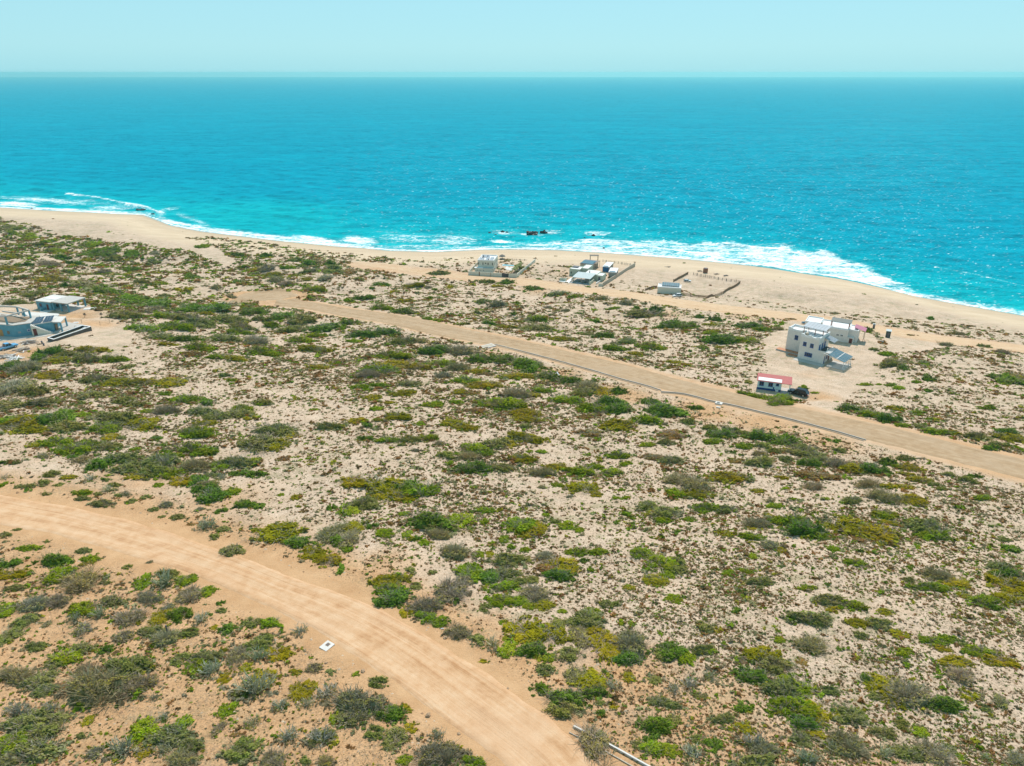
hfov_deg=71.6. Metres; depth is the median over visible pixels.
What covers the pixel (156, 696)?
cactus
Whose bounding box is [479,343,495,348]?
culvert apron
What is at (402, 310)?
dark green shrub
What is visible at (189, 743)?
grey green shrub
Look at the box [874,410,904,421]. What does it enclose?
dark green shrub
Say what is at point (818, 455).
grey green shrub
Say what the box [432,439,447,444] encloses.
dry shrub
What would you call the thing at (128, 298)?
dark green shrub
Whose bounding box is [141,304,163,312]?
dry shrub
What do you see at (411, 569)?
grey green shrub
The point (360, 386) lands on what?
green shrub
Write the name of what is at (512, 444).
olive shrub
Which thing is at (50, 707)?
cactus
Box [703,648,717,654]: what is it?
green shrub
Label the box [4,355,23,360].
timber pile
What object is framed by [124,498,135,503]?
grey green shrub
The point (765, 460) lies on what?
grey green shrub
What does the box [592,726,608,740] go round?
grey green shrub
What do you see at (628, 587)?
olive shrub
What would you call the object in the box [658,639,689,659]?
dark green shrub
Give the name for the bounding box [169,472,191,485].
olive shrub
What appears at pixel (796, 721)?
dark green shrub
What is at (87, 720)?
olive shrub
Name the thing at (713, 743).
dark green shrub
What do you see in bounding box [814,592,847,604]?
grey green shrub
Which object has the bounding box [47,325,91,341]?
swimming pool
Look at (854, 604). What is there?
green shrub
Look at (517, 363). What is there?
dark green shrub
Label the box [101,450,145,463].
grey green shrub
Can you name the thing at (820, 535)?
green shrub
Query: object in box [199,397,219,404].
dark green shrub
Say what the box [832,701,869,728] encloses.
grey green shrub
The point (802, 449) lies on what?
grey green shrub
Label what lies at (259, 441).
grey green shrub
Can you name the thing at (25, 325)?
unfinished house
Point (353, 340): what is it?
green shrub
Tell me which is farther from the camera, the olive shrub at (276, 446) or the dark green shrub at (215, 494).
the olive shrub at (276, 446)
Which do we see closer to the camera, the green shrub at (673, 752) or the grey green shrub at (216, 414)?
the green shrub at (673, 752)
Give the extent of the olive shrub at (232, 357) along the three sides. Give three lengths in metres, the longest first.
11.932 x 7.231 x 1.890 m
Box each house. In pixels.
[0,305,81,340]
[474,254,497,272]
[559,264,605,284]
[580,259,599,268]
[805,316,866,342]
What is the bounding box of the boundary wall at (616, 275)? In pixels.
[596,263,634,285]
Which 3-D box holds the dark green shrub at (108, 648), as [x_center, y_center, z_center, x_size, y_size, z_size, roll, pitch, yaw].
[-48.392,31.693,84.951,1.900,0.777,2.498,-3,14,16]
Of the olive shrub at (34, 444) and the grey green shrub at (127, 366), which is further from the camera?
the grey green shrub at (127, 366)
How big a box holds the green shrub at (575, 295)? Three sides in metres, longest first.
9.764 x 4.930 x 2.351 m
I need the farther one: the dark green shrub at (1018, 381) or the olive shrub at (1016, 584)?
the dark green shrub at (1018, 381)
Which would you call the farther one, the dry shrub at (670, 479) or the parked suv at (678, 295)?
the parked suv at (678, 295)
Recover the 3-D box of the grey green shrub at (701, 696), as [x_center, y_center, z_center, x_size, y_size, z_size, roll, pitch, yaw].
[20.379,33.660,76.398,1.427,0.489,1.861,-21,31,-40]
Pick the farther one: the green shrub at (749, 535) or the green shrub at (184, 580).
the green shrub at (749, 535)
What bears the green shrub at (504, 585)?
on the ground
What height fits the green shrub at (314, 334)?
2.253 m
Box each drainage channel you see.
[495,344,660,390]
[661,391,865,440]
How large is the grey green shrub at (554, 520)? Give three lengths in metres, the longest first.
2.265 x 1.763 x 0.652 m
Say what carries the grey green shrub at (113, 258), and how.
on the ground
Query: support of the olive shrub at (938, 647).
on the ground
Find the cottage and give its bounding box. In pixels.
[757,373,791,393]
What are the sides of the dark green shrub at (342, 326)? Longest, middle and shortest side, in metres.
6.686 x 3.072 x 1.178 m
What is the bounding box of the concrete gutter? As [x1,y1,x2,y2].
[569,725,649,765]
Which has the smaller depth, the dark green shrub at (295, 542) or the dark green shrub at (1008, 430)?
the dark green shrub at (295, 542)
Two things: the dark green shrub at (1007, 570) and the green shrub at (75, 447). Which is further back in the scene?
the green shrub at (75, 447)
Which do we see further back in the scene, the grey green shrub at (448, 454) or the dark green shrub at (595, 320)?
the dark green shrub at (595, 320)
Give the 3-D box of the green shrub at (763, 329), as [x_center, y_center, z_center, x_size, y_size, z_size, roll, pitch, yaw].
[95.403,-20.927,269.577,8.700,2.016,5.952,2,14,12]
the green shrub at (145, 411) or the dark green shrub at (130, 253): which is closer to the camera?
the green shrub at (145, 411)
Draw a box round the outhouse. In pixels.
[885,329,891,337]
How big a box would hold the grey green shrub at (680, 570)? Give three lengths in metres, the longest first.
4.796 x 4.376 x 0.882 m
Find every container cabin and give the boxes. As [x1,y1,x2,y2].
[602,262,613,271]
[608,268,617,276]
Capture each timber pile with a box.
[0,353,17,358]
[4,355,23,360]
[10,346,30,352]
[19,338,38,344]
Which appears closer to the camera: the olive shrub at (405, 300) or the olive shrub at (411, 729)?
the olive shrub at (411, 729)
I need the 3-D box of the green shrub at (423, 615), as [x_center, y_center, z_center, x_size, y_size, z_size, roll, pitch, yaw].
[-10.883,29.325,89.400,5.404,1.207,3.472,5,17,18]
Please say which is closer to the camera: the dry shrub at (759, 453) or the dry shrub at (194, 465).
the dry shrub at (194, 465)
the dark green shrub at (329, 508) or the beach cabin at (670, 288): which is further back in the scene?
the beach cabin at (670, 288)
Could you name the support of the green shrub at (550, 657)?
on the ground
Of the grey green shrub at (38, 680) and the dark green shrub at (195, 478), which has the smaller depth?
the grey green shrub at (38, 680)
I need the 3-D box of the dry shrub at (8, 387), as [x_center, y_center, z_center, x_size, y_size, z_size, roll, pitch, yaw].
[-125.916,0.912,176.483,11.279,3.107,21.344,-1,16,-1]
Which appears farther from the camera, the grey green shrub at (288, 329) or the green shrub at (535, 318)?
the green shrub at (535, 318)
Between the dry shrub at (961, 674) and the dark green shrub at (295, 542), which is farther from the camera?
the dark green shrub at (295, 542)
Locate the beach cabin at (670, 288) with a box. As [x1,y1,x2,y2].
[657,282,680,293]
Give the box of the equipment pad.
[319,640,334,650]
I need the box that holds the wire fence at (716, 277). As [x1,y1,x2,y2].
[693,272,737,281]
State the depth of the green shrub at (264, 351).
216.68 m
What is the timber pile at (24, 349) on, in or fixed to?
on the ground
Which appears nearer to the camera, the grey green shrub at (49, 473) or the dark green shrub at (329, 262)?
the grey green shrub at (49, 473)
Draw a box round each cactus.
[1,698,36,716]
[41,702,60,712]
[65,611,79,622]
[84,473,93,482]
[87,605,105,618]
[98,483,114,492]
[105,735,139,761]
[119,491,131,495]
[147,693,160,699]
[148,568,175,590]
[154,744,172,753]
[157,710,171,720]
[193,609,209,624]
[195,515,217,530]
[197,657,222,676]
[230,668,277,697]
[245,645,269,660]
[245,714,260,731]
[271,698,288,711]
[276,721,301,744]
[289,621,309,634]
[299,695,316,708]
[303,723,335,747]
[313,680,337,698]
[430,727,446,740]
[484,634,499,648]
[605,675,619,689]
[664,681,679,694]
[678,673,699,689]
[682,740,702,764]
[703,667,719,680]
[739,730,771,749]
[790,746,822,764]
[824,739,839,753]
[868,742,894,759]
[980,752,992,760]
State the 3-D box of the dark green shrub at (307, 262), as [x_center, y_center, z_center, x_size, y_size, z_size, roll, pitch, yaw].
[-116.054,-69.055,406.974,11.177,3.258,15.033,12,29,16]
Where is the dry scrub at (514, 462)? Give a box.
[0,218,1023,765]
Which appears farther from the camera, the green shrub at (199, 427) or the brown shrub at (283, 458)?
the green shrub at (199, 427)
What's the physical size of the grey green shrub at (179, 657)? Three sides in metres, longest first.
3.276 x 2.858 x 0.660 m
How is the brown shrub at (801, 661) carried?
on the ground
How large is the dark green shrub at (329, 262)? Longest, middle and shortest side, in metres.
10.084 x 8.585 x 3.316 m
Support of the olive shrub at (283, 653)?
on the ground
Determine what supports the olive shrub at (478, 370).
on the ground
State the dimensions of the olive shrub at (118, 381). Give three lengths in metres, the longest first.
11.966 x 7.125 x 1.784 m
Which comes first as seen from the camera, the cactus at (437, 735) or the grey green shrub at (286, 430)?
the cactus at (437, 735)
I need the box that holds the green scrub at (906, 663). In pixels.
[0,217,1023,765]
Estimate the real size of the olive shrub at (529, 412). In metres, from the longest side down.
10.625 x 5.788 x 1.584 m
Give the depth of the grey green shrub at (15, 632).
87.53 m
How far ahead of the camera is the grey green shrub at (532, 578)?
98.45 m
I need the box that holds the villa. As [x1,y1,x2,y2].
[776,321,852,370]
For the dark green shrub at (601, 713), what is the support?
on the ground
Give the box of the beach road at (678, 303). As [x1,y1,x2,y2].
[363,264,1023,351]
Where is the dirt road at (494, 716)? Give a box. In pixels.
[0,495,598,765]
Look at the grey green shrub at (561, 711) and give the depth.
74.00 m
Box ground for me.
[0,207,1023,765]
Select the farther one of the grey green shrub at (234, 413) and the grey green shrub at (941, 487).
the grey green shrub at (234, 413)
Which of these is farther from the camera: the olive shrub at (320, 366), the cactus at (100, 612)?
the olive shrub at (320, 366)
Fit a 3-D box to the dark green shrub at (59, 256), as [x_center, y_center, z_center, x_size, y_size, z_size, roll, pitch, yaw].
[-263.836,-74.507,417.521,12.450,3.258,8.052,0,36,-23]
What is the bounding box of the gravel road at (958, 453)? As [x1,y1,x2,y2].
[274,298,1023,478]
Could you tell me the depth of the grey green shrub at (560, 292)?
338.73 m
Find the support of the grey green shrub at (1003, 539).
on the ground
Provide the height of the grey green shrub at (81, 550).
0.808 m
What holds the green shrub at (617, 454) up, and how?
on the ground
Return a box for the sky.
[0,0,1023,76]
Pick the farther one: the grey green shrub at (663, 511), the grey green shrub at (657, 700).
the grey green shrub at (663, 511)
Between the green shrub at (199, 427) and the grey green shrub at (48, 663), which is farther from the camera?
the green shrub at (199, 427)
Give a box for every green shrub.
[0,224,21,230]
[0,298,29,303]
[0,357,24,370]
[0,395,26,410]
[0,414,22,425]
[0,531,11,536]
[0,557,23,567]
[0,602,16,617]
[0,624,27,643]
[0,705,59,732]
[0,728,29,756]
[0,744,25,765]
[4,459,22,464]
[4,583,27,590]
[6,611,48,627]
[7,230,22,234]
[8,734,64,765]
[11,261,34,266]
[12,274,29,279]
[12,484,28,488]
[13,230,41,239]
[14,383,57,396]
[15,289,49,296]
[16,669,66,688]
[19,541,39,551]
[20,395,55,405]
[25,641,49,651]
[26,710,80,737]
[27,352,52,360]
[30,411,64,424]
[30,547,74,566]
[31,682,59,697]
[32,241,44,245]
[33,564,77,584]
[34,479,49,486]
[35,344,67,354]
[36,246,67,252]
[40,238,57,242]
[41,434,81,446]
[42,468,61,476]
[42,657,64,669]
[47,642,87,663]
[48,402,80,425]
[49,418,87,431]
[53,253,72,259]
[53,439,102,454]
[55,350,79,356]
[59,267,76,273]
[59,282,72,286]
[64,260,83,263]
[66,454,78,458]
[66,598,100,615]
[69,399,85,405]
[70,279,103,286]
[70,640,97,653]
[72,351,101,362]
[72,489,92,494]
[75,494,91,500]
[75,547,91,553]
[76,411,90,416]
[76,732,88,739]
[78,239,105,247]
[78,372,110,382]
[78,437,108,445]
[81,244,123,257]
[81,554,103,561]
[82,452,118,470]
[86,284,128,294]
[88,419,126,430]
[88,423,117,434]
[89,498,117,506]
[90,389,111,397]
[92,439,122,449]
[93,408,140,422]
[98,352,130,362]
[98,644,114,654]
[99,580,110,584]
[100,592,127,606]
[101,254,121,260]
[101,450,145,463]
[102,654,153,680]
[104,309,148,317]
[107,292,153,303]
[107,459,142,472]
[108,482,120,486]
[111,395,137,403]
[117,364,135,368]
[121,564,132,569]
[122,266,141,270]
[123,249,143,257]
[124,320,163,332]
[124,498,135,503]
[127,400,148,406]
[129,708,163,743]
[132,572,152,589]
[134,278,151,282]
[134,459,170,477]
[135,624,169,638]
[138,451,181,467]
[139,408,152,412]
[140,294,174,306]
[140,494,151,498]
[144,720,197,750]
[146,257,161,263]
[148,330,176,339]
[148,507,158,511]
[150,308,180,317]
[152,435,162,440]
[153,280,168,284]
[153,483,163,486]
[154,463,185,482]
[155,567,181,578]
[157,391,173,395]
[158,320,203,330]
[159,293,173,296]
[160,450,180,456]
[166,333,200,341]
[166,606,193,622]
[167,311,200,319]
[167,440,215,454]
[168,390,209,402]
[168,573,198,585]
[169,651,191,665]
[170,514,185,519]
[172,302,206,311]
[173,714,194,727]
[175,424,214,433]
[176,427,214,437]
[177,736,204,754]
[179,627,199,636]
[181,654,212,672]
[182,273,202,278]
[183,314,218,328]
[183,340,216,350]
[187,403,214,415]
[187,474,208,486]
[190,481,218,492]
[190,650,224,662]
[191,485,231,503]
[194,300,236,311]
[195,243,209,247]
[195,479,219,486]
[195,585,220,597]
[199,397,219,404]
[202,409,229,419]
[205,472,221,476]
[208,352,225,358]
[208,533,219,539]
[209,311,251,322]
[209,331,243,341]
[209,459,231,470]
[211,734,264,762]
[213,452,255,467]
[213,506,228,513]
[215,525,230,532]
[215,607,226,613]
[216,600,225,605]
[216,622,233,634]
[217,542,245,558]
[218,372,229,376]
[218,701,238,717]
[224,486,242,495]
[225,326,258,334]
[225,406,255,417]
[229,321,252,329]
[229,468,247,475]
[229,687,240,700]
[230,251,244,255]
[231,403,256,410]
[232,498,258,507]
[235,304,273,315]
[237,431,279,454]
[240,344,284,356]
[240,616,259,628]
[241,469,268,476]
[242,632,276,650]
[245,419,298,434]
[245,457,262,460]
[250,315,272,320]
[252,502,265,508]
[253,397,271,404]
[255,633,273,639]
[258,615,283,627]
[260,252,273,257]
[260,425,295,436]
[262,321,279,327]
[267,311,299,319]
[274,323,314,332]
[279,264,295,268]
[283,534,310,548]
[285,310,318,323]
[285,334,314,341]
[288,257,305,261]
[293,266,325,274]
[298,284,325,291]
[299,259,317,266]
[299,754,313,765]
[306,331,328,337]
[307,320,346,332]
[308,727,337,743]
[311,420,341,429]
[321,533,344,547]
[322,264,344,273]
[323,260,335,264]
[325,668,335,675]
[326,504,337,510]
[328,707,340,724]
[332,702,369,730]
[336,563,344,574]
[339,324,346,329]
[340,318,360,324]
[340,505,361,515]
[340,543,355,552]
[341,297,355,301]
[341,328,380,336]
[345,339,361,342]
[348,494,381,510]
[351,383,366,388]
[352,294,379,299]
[353,361,406,372]
[354,276,364,281]
[356,434,375,439]
[359,724,384,739]
[362,421,378,426]
[366,303,394,309]
[366,348,411,357]
[366,523,378,528]
[366,675,391,688]
[369,380,387,386]
[369,406,383,410]
[371,585,412,607]
[372,581,411,593]
[373,281,391,285]
[374,703,408,722]
[375,326,402,334]
[375,435,400,442]
[375,526,394,537]
[380,724,410,751]
[387,334,416,343]
[389,307,419,313]
[394,477,421,491]
[397,755,413,765]
[398,511,408,515]
[399,378,423,386]
[399,433,421,441]
[399,480,448,497]
[401,530,413,537]
[404,564,415,573]
[408,504,452,528]
[410,608,437,624]
[411,535,421,541]
[411,582,422,588]
[415,345,443,354]
[417,539,429,545]
[418,433,438,439]
[422,401,441,407]
[423,516,461,533]
[425,359,453,365]
[428,269,449,274]
[429,615,447,627]
[430,400,444,404]
[431,343,451,352]
[436,449,454,458]
[444,508,483,532]
[448,399,464,403]
[449,560,483,580]
[451,440,489,451]
[452,375,483,382]
[453,457,502,474]
[457,752,491,765]
[464,351,494,362]
[469,631,485,646]
[473,550,483,557]
[476,298,489,302]
[476,395,527,408]
[476,506,495,512]
[477,447,496,455]
[478,279,495,282]
[478,568,504,585]
[479,435,510,447]
[479,518,487,524]
[479,602,492,612]
[481,320,496,324]
[486,550,531,566]
[487,592,515,606]
[490,459,516,471]
[490,580,518,590]
[492,351,517,363]
[495,563,524,577]
[497,637,517,656]
[498,535,510,543]
[500,278,516,283]
[500,516,536,532]
[508,355,540,367]
[511,576,526,584]
[511,594,529,605]
[513,637,547,656]
[516,312,547,320]
[518,547,531,551]
[519,423,531,427]
[520,320,554,330]
[520,364,538,372]
[522,602,535,609]
[524,285,541,290]
[524,573,539,583]
[526,681,548,696]
[531,384,555,392]
[536,370,557,378]
[536,449,547,453]
[536,662,558,675]
[537,682,586,708]
[540,699,592,719]
[541,566,575,581]
[542,653,556,662]
[545,391,590,402]
[545,614,566,629]
[546,373,562,380]
[547,289,571,295]
[549,518,559,522]
[551,481,564,486]
[553,374,581,383]
[555,646,587,661]
[556,520,578,529]
[563,546,590,556]
[563,608,604,628]
[566,463,599,475]
[568,293,583,297]
[570,388,593,396]
[574,526,584,532]
[577,680,607,699]
[578,402,602,412]
[579,331,593,334]
[579,400,614,413]
[579,557,588,562]
[584,607,600,614]
[585,462,604,468]
[587,546,607,555]
[588,330,615,337]
[590,318,600,322]
[592,394,630,405]
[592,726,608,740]
[595,708,605,716]
[596,599,619,607]
[596,700,604,705]
[600,467,623,474]
[602,341,630,350]
[605,400,630,412]
[606,306,619,309]
[606,450,633,458]
[609,336,639,343]
[609,650,653,665]
[611,386,628,394]
[619,460,632,466]
[620,402,635,412]
[624,308,667,317]
[629,545,655,559]
[630,411,662,423]
[632,710,676,733]
[632,739,642,749]
[634,340,666,349]
[635,400,689,416]
[635,499,659,511]
[635,739,664,755]
[639,398,659,403]
[639,441,654,446]
[640,552,678,571]
[643,732,658,741]
[646,673,661,684]
[647,305,664,310]
[647,505,687,519]
[647,694,673,706]
[653,646,668,661]
[654,516,673,522]
[656,317,683,328]
[658,439,677,444]
[658,451,685,464]
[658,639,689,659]
[659,569,677,578]
[661,739,680,758]
[665,488,686,496]
[665,592,682,603]
[665,700,681,709]
[666,713,684,724]
[669,556,688,575]
[677,651,699,666]
[678,318,701,328]
[678,418,696,424]
[686,404,704,408]
[688,733,703,743]
[691,642,715,654]
[693,499,724,511]
[693,690,707,700]
[695,313,704,318]
[695,619,714,632]
[696,344,708,348]
[699,331,739,344]
[701,424,719,429]
[702,437,723,443]
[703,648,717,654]
[703,738,722,755]
[704,330,717,334]
[706,315,721,320]
[706,426,735,438]
[708,710,738,723]
[715,504,736,513]
[720,569,733,574]
[730,428,748,434]
[730,748,779,765]
[731,607,740,613]
[732,335,760,342]
[732,664,774,684]
[733,698,754,712]
[734,321,765,328]
[734,390,747,394]
[734,442,754,448]
[737,530,764,539]
[739,568,754,573]
[742,454,776,465]
[743,389,774,399]
[744,426,779,440]
[744,575,773,585]
[749,552,757,559]
[752,327,771,330]
[754,439,772,448]
[756,655,804,674]
[758,676,807,696]
[763,397,793,405]
[765,393,793,400]
[765,687,821,722]
[766,502,784,508]
[767,447,783,453]
[768,431,804,445]
[771,511,806,523]
[773,636,785,643]
[775,672,820,700]
[776,455,794,462]
[779,518,827,535]
[782,440,821,457]
[784,608,838,627]
[786,712,827,730]
[787,730,814,747]
[795,583,817,590]
[797,455,824,466]
[805,450,828,461]
[811,528,831,540]
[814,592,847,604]
[819,685,840,695]
[825,545,839,551]
[832,446,846,453]
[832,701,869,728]
[833,598,868,609]
[836,403,859,410]
[839,556,870,567]
[840,495,863,503]
[852,630,872,639]
[855,406,884,417]
[858,459,889,473]
[859,382,871,385]
[859,672,873,683]
[866,616,891,627]
[867,725,898,739]
[868,690,882,700]
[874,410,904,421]
[876,511,897,518]
[878,350,896,355]
[878,356,905,367]
[878,457,898,465]
[891,385,905,389]
[892,718,910,731]
[893,740,932,764]
[894,421,912,426]
[895,647,912,656]
[896,454,914,459]
[898,364,909,369]
[901,576,916,582]
[905,517,945,531]
[908,409,924,413]
[910,725,929,737]
[911,422,927,427]
[913,579,951,591]
[913,633,946,647]
[917,525,954,541]
[919,374,939,380]
[919,425,956,434]
[919,691,968,712]
[927,481,940,485]
[934,485,948,489]
[938,633,958,642]
[940,742,957,753]
[941,470,956,476]
[955,752,965,760]
[956,473,978,483]
[956,639,968,645]
[959,430,992,440]
[962,644,997,656]
[964,592,1000,605]
[965,473,984,477]
[973,343,991,346]
[973,494,990,500]
[973,702,993,712]
[979,403,995,409]
[979,443,1000,449]
[985,440,1011,446]
[985,602,999,610]
[986,558,1017,568]
[989,369,1020,384]
[991,426,1022,434]
[991,566,1023,578]
[996,536,1010,541]
[1000,544,1023,554]
[1011,378,1023,385]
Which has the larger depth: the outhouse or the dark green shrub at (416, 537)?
the outhouse
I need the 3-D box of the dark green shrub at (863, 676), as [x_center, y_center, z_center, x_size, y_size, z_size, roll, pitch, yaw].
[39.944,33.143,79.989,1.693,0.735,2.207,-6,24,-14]
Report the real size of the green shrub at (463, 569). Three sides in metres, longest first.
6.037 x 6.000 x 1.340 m
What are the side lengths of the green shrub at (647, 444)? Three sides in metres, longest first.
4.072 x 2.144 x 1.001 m
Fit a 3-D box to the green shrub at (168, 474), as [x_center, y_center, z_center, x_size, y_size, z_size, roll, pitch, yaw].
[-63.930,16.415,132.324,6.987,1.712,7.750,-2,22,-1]
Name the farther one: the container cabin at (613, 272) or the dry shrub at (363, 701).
the container cabin at (613, 272)
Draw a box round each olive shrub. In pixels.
[0,253,25,258]
[0,265,28,270]
[0,413,39,435]
[0,567,30,579]
[11,423,46,433]
[14,273,75,281]
[26,370,61,379]
[27,440,43,447]
[37,354,74,363]
[61,474,78,479]
[76,344,109,351]
[78,561,92,565]
[80,257,91,260]
[80,715,94,726]
[101,376,137,386]
[101,433,117,440]
[122,415,162,431]
[126,471,150,479]
[132,743,153,759]
[133,377,159,383]
[146,607,175,626]
[153,376,188,386]
[156,341,175,345]
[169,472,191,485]
[174,286,193,291]
[193,420,217,424]
[197,311,212,314]
[215,669,236,685]
[224,353,256,361]
[238,662,253,672]
[242,516,306,543]
[243,414,258,419]
[249,668,282,694]
[254,434,296,451]
[259,271,282,275]
[264,640,292,661]
[285,668,301,675]
[287,675,318,702]
[290,494,302,499]
[297,344,335,352]
[300,543,328,559]
[301,277,312,280]
[308,362,330,369]
[316,553,341,565]
[335,518,375,532]
[340,474,368,487]
[346,416,365,423]
[362,474,405,493]
[364,394,380,400]
[366,570,413,586]
[371,486,401,499]
[376,358,422,368]
[383,410,412,419]
[386,389,416,395]
[388,489,417,501]
[395,701,410,711]
[396,298,413,301]
[399,604,414,618]
[400,282,424,286]
[404,722,421,734]
[412,362,432,368]
[439,418,467,425]
[452,423,478,430]
[453,388,467,393]
[462,368,488,372]
[464,377,505,388]
[486,550,493,557]
[499,370,537,378]
[501,324,517,327]
[501,613,545,643]
[507,430,543,443]
[507,439,516,447]
[507,453,537,461]
[508,407,538,411]
[511,409,544,417]
[513,530,532,538]
[514,414,545,423]
[524,517,549,537]
[527,623,566,646]
[528,594,555,611]
[529,392,541,396]
[540,462,566,470]
[542,555,581,578]
[547,335,579,340]
[565,481,598,494]
[572,665,617,691]
[576,624,615,647]
[589,489,603,496]
[589,631,620,664]
[594,386,613,395]
[596,416,644,431]
[609,701,619,709]
[621,584,634,589]
[622,670,635,682]
[628,351,642,354]
[637,572,673,585]
[666,359,680,363]
[679,487,710,498]
[708,469,750,481]
[713,627,723,633]
[717,529,734,535]
[734,722,756,733]
[742,644,790,665]
[744,525,756,529]
[751,488,763,492]
[774,475,790,479]
[777,545,788,552]
[795,695,831,723]
[810,729,826,743]
[820,606,839,612]
[825,517,879,534]
[839,458,865,472]
[847,617,872,627]
[855,667,897,701]
[858,522,899,541]
[871,509,899,517]
[876,608,895,615]
[879,482,897,488]
[880,519,898,525]
[883,694,904,707]
[886,405,905,410]
[887,626,909,638]
[895,483,915,489]
[898,463,923,469]
[898,470,916,475]
[900,493,929,506]
[906,476,934,482]
[932,642,951,652]
[937,652,980,667]
[942,576,972,588]
[945,429,962,434]
[956,592,971,597]
[959,690,981,702]
[976,566,1023,593]
[979,430,1023,442]
[983,659,994,666]
[984,650,1020,667]
[989,591,1023,607]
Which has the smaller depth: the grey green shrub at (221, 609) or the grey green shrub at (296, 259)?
the grey green shrub at (221, 609)
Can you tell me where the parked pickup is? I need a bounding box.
[0,342,18,350]
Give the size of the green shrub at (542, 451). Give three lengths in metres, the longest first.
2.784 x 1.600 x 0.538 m
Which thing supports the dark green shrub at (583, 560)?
on the ground
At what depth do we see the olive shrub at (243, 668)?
81.34 m
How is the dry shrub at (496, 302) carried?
on the ground
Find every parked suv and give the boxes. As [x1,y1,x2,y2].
[672,293,682,296]
[787,387,809,396]
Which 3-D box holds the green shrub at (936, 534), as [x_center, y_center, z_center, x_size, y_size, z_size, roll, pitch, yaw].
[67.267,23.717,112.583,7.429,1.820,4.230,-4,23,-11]
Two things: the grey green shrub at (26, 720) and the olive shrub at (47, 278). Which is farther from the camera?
the olive shrub at (47, 278)
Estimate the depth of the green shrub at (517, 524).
113.14 m
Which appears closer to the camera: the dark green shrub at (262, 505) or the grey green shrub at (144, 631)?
the grey green shrub at (144, 631)
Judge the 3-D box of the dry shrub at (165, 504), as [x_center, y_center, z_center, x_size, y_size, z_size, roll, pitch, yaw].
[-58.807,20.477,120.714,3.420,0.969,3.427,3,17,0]
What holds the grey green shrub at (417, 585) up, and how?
on the ground
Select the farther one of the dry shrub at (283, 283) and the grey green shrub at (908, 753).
the dry shrub at (283, 283)
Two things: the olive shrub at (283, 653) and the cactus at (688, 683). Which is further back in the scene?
the olive shrub at (283, 653)
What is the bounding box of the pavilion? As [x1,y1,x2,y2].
[34,294,86,312]
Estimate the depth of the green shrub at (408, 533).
110.11 m
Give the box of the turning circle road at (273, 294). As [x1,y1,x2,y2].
[229,287,297,302]
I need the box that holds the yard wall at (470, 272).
[468,259,534,277]
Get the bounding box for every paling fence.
[673,272,687,281]
[683,280,740,297]
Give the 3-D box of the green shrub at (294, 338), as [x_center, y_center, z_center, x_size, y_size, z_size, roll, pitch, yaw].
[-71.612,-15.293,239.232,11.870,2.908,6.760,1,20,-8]
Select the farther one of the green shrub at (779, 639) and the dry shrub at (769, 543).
the dry shrub at (769, 543)
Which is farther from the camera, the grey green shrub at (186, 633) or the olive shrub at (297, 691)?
the grey green shrub at (186, 633)
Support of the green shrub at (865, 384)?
on the ground
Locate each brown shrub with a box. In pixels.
[184,350,207,355]
[229,731,242,736]
[274,349,291,353]
[277,455,290,460]
[343,269,354,274]
[460,408,486,412]
[466,391,480,394]
[478,372,494,375]
[535,556,558,570]
[573,427,607,436]
[640,452,662,459]
[655,429,687,439]
[729,457,744,463]
[794,468,838,479]
[795,658,807,671]
[852,537,868,541]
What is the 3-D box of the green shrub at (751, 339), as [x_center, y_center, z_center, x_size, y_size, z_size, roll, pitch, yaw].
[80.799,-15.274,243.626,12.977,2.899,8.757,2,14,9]
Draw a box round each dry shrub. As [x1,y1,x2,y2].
[0,358,44,371]
[0,377,36,397]
[0,661,43,685]
[13,592,55,612]
[36,452,49,458]
[37,259,63,265]
[40,619,52,627]
[43,591,74,608]
[45,659,141,711]
[58,560,108,596]
[69,454,92,463]
[71,621,95,641]
[71,660,103,676]
[74,389,100,399]
[78,695,99,708]
[83,745,106,759]
[97,266,117,273]
[106,672,160,700]
[108,605,153,627]
[109,628,134,643]
[132,589,164,605]
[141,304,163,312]
[141,625,187,646]
[145,404,184,414]
[147,250,160,254]
[156,499,173,508]
[159,599,177,609]
[160,743,204,765]
[171,583,206,604]
[179,457,211,472]
[208,284,222,288]
[209,720,228,736]
[221,641,251,676]
[243,332,272,344]
[255,261,275,272]
[255,745,290,765]
[265,275,284,282]
[275,279,297,286]
[302,661,322,673]
[311,753,339,765]
[312,516,351,543]
[317,273,333,280]
[321,681,392,725]
[330,526,367,550]
[353,367,382,377]
[398,592,447,612]
[409,736,466,765]
[415,336,428,342]
[425,527,455,539]
[430,575,477,604]
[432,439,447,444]
[433,541,477,559]
[434,371,454,377]
[439,361,472,370]
[441,343,476,354]
[441,619,474,641]
[452,574,473,585]
[457,449,485,460]
[488,299,508,306]
[491,386,534,397]
[518,581,552,603]
[522,465,558,476]
[531,550,557,560]
[532,357,543,367]
[562,663,584,684]
[566,624,593,650]
[570,718,618,765]
[571,377,600,390]
[594,295,610,299]
[610,624,651,654]
[616,299,636,305]
[659,470,684,483]
[674,474,715,493]
[739,515,774,528]
[741,740,782,754]
[751,448,769,455]
[761,538,778,548]
[772,327,783,330]
[791,631,836,658]
[801,480,827,489]
[819,455,850,465]
[820,724,876,761]
[851,476,883,487]
[859,484,909,506]
[881,672,937,708]
[910,736,959,765]
[919,564,958,580]
[935,340,952,345]
[942,665,976,687]
[950,330,967,335]
[988,691,1008,709]
[996,348,1011,354]
[1001,748,1023,765]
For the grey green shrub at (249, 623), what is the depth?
89.01 m
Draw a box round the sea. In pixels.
[0,77,1023,315]

